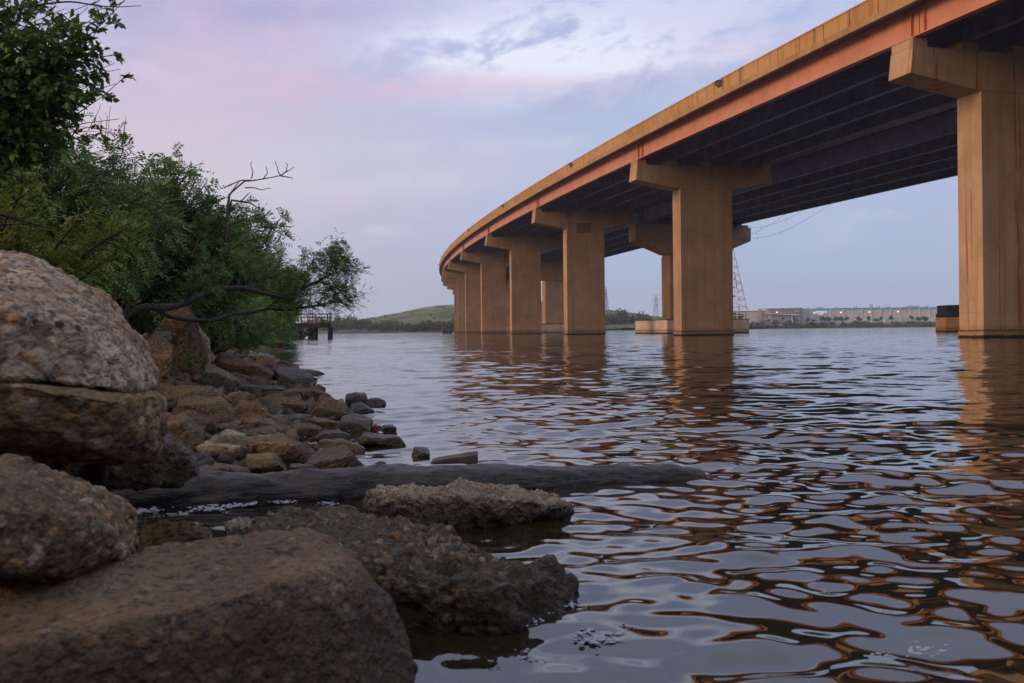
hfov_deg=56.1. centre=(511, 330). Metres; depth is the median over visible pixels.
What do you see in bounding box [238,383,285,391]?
rock
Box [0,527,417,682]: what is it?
rock
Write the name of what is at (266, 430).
rock
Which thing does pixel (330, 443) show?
rock
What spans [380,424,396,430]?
rock
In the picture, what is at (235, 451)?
rock
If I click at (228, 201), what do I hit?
bare branch
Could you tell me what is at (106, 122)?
bare branch
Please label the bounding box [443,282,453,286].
bridge pier
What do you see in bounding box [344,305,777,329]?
hill
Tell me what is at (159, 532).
rock
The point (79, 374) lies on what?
boulder
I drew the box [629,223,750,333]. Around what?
bridge pier
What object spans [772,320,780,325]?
bush
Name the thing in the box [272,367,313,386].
rock
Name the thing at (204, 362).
plant
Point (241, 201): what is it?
bare branch
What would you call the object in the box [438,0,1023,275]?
highway bridge
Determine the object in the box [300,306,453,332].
woodland
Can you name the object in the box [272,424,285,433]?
rock
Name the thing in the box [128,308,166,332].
bush
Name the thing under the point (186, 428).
rock
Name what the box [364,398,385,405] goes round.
rock
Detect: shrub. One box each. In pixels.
[0,106,203,332]
[0,126,239,289]
[0,164,163,293]
[87,142,282,334]
[141,194,300,335]
[200,285,277,357]
[222,282,297,355]
[243,251,302,345]
[278,302,302,343]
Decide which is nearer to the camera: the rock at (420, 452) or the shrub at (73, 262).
the rock at (420, 452)
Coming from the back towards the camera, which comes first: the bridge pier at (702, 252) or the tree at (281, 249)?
the bridge pier at (702, 252)
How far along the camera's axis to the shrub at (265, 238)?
12.95 m
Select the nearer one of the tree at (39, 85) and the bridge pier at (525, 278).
the tree at (39, 85)
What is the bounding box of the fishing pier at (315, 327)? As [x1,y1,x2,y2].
[285,313,332,338]
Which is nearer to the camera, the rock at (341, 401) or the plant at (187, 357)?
the rock at (341, 401)
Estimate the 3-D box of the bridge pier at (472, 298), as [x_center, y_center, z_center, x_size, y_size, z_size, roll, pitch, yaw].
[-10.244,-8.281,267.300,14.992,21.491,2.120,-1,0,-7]
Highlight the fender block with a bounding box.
[936,305,958,331]
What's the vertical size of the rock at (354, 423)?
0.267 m
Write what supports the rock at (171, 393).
on the bank at (216, 462)
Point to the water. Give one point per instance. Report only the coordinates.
(873, 479)
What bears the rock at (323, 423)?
on the bank at (216, 462)
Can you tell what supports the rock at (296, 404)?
on the bank at (216, 462)
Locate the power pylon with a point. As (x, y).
(656, 304)
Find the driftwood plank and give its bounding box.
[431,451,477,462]
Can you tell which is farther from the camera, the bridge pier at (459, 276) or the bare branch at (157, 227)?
the bridge pier at (459, 276)
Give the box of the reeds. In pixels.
[605,321,935,329]
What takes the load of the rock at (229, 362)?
on the bank at (216, 462)
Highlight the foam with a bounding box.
[135,437,947,661]
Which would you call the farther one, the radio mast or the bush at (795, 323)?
the radio mast
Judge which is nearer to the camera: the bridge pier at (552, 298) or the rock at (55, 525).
the rock at (55, 525)
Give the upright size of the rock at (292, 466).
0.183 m
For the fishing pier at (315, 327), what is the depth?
115.17 m
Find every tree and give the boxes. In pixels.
[0,0,140,206]
[112,227,373,336]
[115,182,293,302]
[264,243,304,297]
[605,312,621,329]
[615,307,630,329]
[627,315,637,329]
[635,311,652,319]
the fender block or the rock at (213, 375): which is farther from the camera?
the fender block
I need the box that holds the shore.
[607,322,933,329]
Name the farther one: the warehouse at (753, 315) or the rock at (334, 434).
the warehouse at (753, 315)
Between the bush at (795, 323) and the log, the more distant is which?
the bush at (795, 323)
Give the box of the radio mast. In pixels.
[605,289,608,309]
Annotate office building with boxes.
[758,308,801,323]
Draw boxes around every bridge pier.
[441,276,456,332]
[442,270,464,332]
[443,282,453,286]
[448,262,480,332]
[460,250,508,333]
[485,234,562,333]
[506,278,509,332]
[531,208,633,334]
[541,260,563,332]
[629,159,771,335]
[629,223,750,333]
[889,37,1023,337]
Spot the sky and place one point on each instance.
(401, 125)
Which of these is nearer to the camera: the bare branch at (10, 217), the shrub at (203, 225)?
the bare branch at (10, 217)
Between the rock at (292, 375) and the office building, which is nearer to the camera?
the rock at (292, 375)
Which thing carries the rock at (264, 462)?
on the bank at (216, 462)
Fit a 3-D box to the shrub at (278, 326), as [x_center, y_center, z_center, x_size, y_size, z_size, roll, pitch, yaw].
[-7.466,-0.376,26.968,3.155,2.417,3.730,-1,0,-17]
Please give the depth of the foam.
2.41 m
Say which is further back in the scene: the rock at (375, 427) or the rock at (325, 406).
the rock at (325, 406)
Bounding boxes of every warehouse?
[733,311,757,323]
[802,305,936,322]
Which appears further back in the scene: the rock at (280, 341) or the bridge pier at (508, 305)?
the bridge pier at (508, 305)
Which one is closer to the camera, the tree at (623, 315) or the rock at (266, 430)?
the rock at (266, 430)
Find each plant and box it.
[172,354,178,370]
[180,351,193,372]
[200,357,208,369]
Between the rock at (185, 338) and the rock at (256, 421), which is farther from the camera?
the rock at (185, 338)
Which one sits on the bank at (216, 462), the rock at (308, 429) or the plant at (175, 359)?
the rock at (308, 429)
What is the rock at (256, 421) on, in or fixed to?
on the bank at (216, 462)
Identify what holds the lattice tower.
on the hill
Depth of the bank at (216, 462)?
5.71 m
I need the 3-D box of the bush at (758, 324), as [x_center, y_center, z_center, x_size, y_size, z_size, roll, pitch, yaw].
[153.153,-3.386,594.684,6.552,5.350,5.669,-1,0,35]
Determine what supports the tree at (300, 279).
on the bank at (216, 462)
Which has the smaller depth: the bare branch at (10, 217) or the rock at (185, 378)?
the bare branch at (10, 217)
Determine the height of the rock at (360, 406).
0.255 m
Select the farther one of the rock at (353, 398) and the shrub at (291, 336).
the shrub at (291, 336)
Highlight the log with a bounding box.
[110,463,707,510]
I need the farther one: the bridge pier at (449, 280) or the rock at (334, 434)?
the bridge pier at (449, 280)
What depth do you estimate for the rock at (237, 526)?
3.30 m
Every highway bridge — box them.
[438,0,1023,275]
[506,102,957,278]
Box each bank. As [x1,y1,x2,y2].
[170,337,245,463]
[303,330,454,333]
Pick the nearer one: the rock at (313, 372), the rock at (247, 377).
the rock at (247, 377)
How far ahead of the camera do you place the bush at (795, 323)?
591.78 m
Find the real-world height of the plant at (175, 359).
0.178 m
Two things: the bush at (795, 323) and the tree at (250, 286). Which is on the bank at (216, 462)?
the tree at (250, 286)
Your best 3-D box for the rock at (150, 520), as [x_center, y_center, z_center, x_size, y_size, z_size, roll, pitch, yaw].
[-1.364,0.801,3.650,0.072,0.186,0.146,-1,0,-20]
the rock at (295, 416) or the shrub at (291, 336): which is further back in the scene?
the shrub at (291, 336)
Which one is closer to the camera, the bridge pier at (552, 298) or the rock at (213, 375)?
the rock at (213, 375)
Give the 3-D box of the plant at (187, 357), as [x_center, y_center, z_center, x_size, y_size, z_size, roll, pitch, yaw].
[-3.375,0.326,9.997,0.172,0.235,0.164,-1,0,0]
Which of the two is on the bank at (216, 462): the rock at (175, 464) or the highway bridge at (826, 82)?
the rock at (175, 464)
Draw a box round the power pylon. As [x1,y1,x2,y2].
[651,294,660,315]
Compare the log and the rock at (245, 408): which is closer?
the log
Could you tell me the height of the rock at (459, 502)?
0.400 m
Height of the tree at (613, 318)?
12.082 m
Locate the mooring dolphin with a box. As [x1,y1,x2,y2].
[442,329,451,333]
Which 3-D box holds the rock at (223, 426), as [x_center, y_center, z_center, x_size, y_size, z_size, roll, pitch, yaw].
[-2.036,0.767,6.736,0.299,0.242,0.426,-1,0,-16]
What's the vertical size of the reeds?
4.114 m
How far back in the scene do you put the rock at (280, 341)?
51.83 m
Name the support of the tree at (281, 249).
on the bank at (216, 462)
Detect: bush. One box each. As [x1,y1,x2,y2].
[128,308,166,332]
[755,321,764,328]
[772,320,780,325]
[787,321,800,327]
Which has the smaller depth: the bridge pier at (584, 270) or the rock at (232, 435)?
the rock at (232, 435)
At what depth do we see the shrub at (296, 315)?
42.16 m
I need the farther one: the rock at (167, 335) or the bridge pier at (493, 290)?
the bridge pier at (493, 290)
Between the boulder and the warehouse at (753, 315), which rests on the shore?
the warehouse at (753, 315)
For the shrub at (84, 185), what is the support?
on the bank at (216, 462)
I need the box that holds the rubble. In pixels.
[143,333,335,466]
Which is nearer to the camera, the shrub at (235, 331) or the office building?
the shrub at (235, 331)
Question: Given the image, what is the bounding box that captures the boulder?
[0,250,168,465]
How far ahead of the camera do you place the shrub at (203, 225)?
11.18 m
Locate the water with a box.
[135,327,1023,682]
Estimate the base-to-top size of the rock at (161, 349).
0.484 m
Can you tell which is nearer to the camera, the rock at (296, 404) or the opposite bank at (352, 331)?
the rock at (296, 404)
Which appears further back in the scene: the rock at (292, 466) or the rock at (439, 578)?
the rock at (292, 466)
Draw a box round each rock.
[0,453,138,582]
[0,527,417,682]
[34,432,199,491]
[137,519,213,550]
[145,517,160,524]
[146,329,173,378]
[150,303,200,375]
[157,384,231,402]
[161,331,171,340]
[167,410,205,451]
[171,395,238,417]
[179,375,191,381]
[196,440,248,459]
[199,326,210,373]
[199,364,240,392]
[199,463,251,472]
[211,355,218,366]
[215,352,274,380]
[217,422,239,431]
[218,429,246,440]
[224,517,251,535]
[227,391,256,401]
[233,399,270,418]
[234,374,256,382]
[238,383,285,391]
[242,415,271,426]
[243,350,275,359]
[245,425,276,436]
[245,452,286,473]
[247,505,578,634]
[248,433,314,461]
[270,396,307,413]
[270,414,311,422]
[271,338,283,344]
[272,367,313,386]
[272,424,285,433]
[277,388,298,396]
[289,463,318,469]
[294,387,325,401]
[298,368,324,374]
[298,423,321,436]
[304,445,362,468]
[309,395,353,420]
[310,417,338,429]
[313,429,350,441]
[314,438,365,451]
[335,414,372,432]
[337,399,347,407]
[345,392,367,404]
[349,401,373,412]
[358,432,405,445]
[363,477,573,528]
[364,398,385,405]
[371,424,380,430]
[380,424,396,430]
[411,446,429,457]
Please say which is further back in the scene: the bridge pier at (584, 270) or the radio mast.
the radio mast
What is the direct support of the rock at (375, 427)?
on the bank at (216, 462)
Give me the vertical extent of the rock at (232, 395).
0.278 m
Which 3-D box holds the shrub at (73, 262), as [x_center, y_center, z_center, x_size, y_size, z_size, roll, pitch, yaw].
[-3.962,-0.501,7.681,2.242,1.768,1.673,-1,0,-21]
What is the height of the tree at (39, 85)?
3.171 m
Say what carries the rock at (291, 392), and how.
on the bank at (216, 462)
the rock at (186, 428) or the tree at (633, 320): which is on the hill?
the tree at (633, 320)
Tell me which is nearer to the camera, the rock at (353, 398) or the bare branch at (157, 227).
the bare branch at (157, 227)
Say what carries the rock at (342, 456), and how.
on the bank at (216, 462)
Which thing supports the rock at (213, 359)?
on the bank at (216, 462)
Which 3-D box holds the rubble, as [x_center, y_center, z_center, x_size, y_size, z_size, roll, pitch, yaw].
[-5.857,0.285,19.509,5.688,1.750,35.024,-1,0,-21]
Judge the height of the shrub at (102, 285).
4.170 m
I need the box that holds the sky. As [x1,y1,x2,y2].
[0,0,958,322]
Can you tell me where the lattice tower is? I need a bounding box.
[733,249,749,321]
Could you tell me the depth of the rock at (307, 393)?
10.36 m
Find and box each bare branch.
[0,183,77,236]
[81,104,125,146]
[104,204,199,276]
[224,161,293,254]
[228,192,294,231]
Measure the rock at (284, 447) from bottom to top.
0.350 m
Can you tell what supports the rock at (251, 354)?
on the bank at (216, 462)
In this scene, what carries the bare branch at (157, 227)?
attached to the shrub at (84, 185)
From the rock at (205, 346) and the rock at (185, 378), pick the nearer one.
the rock at (185, 378)
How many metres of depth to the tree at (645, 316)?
623.39 m
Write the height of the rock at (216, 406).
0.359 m
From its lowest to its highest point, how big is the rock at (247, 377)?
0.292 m
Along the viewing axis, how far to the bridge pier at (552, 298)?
220.50 m
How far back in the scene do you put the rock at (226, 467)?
5.10 m
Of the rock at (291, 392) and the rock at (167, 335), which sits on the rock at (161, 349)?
the rock at (167, 335)
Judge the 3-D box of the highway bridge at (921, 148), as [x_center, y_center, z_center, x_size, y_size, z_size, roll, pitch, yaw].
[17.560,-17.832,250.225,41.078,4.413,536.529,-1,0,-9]

